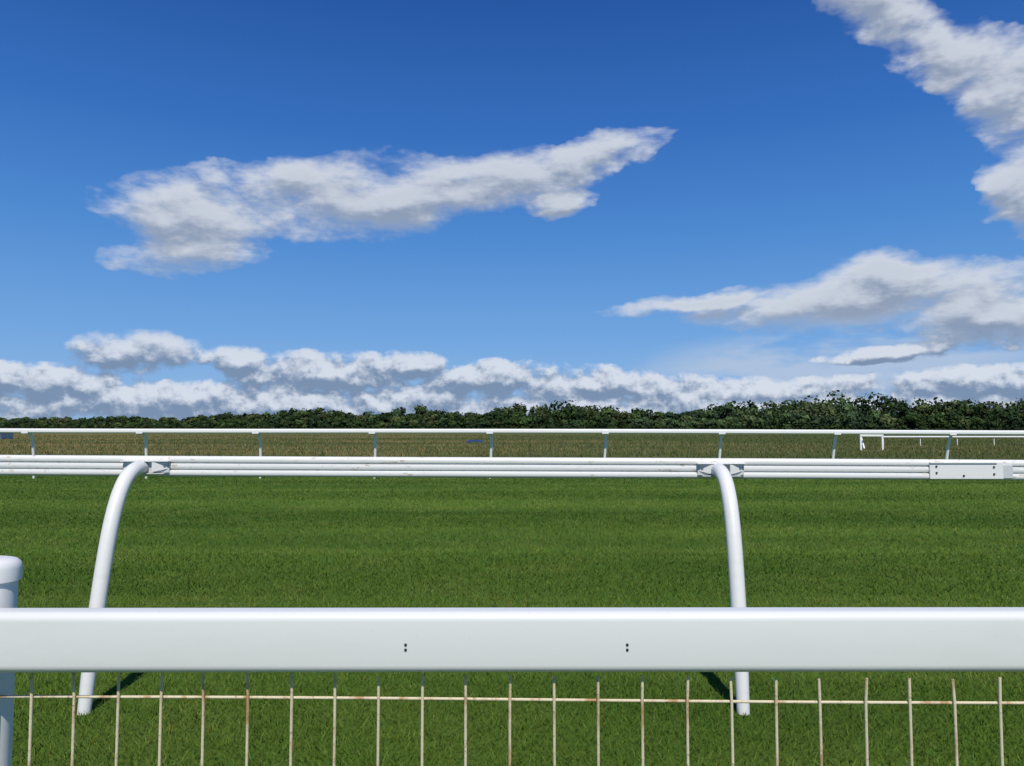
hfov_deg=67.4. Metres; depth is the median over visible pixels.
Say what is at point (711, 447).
dry grass
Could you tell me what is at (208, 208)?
sky
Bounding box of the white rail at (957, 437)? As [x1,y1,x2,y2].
[880,436,1023,445]
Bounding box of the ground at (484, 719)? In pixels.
[0,433,1023,765]
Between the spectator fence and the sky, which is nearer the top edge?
the sky
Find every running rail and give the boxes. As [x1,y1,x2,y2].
[0,428,1023,478]
[0,455,1023,714]
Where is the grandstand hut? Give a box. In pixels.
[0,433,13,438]
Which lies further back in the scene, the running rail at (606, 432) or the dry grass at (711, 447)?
the dry grass at (711, 447)
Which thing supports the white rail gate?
on the ground at (484, 719)
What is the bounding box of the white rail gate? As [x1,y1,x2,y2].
[859,434,883,449]
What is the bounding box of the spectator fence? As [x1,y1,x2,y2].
[0,556,1023,765]
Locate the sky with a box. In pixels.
[0,0,1023,420]
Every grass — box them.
[0,434,1023,459]
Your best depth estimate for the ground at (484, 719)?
7.90 m
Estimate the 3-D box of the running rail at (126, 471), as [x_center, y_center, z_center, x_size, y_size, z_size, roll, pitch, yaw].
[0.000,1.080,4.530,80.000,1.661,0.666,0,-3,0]
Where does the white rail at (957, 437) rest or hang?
on the ground at (484, 719)
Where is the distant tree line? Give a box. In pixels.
[0,390,1023,429]

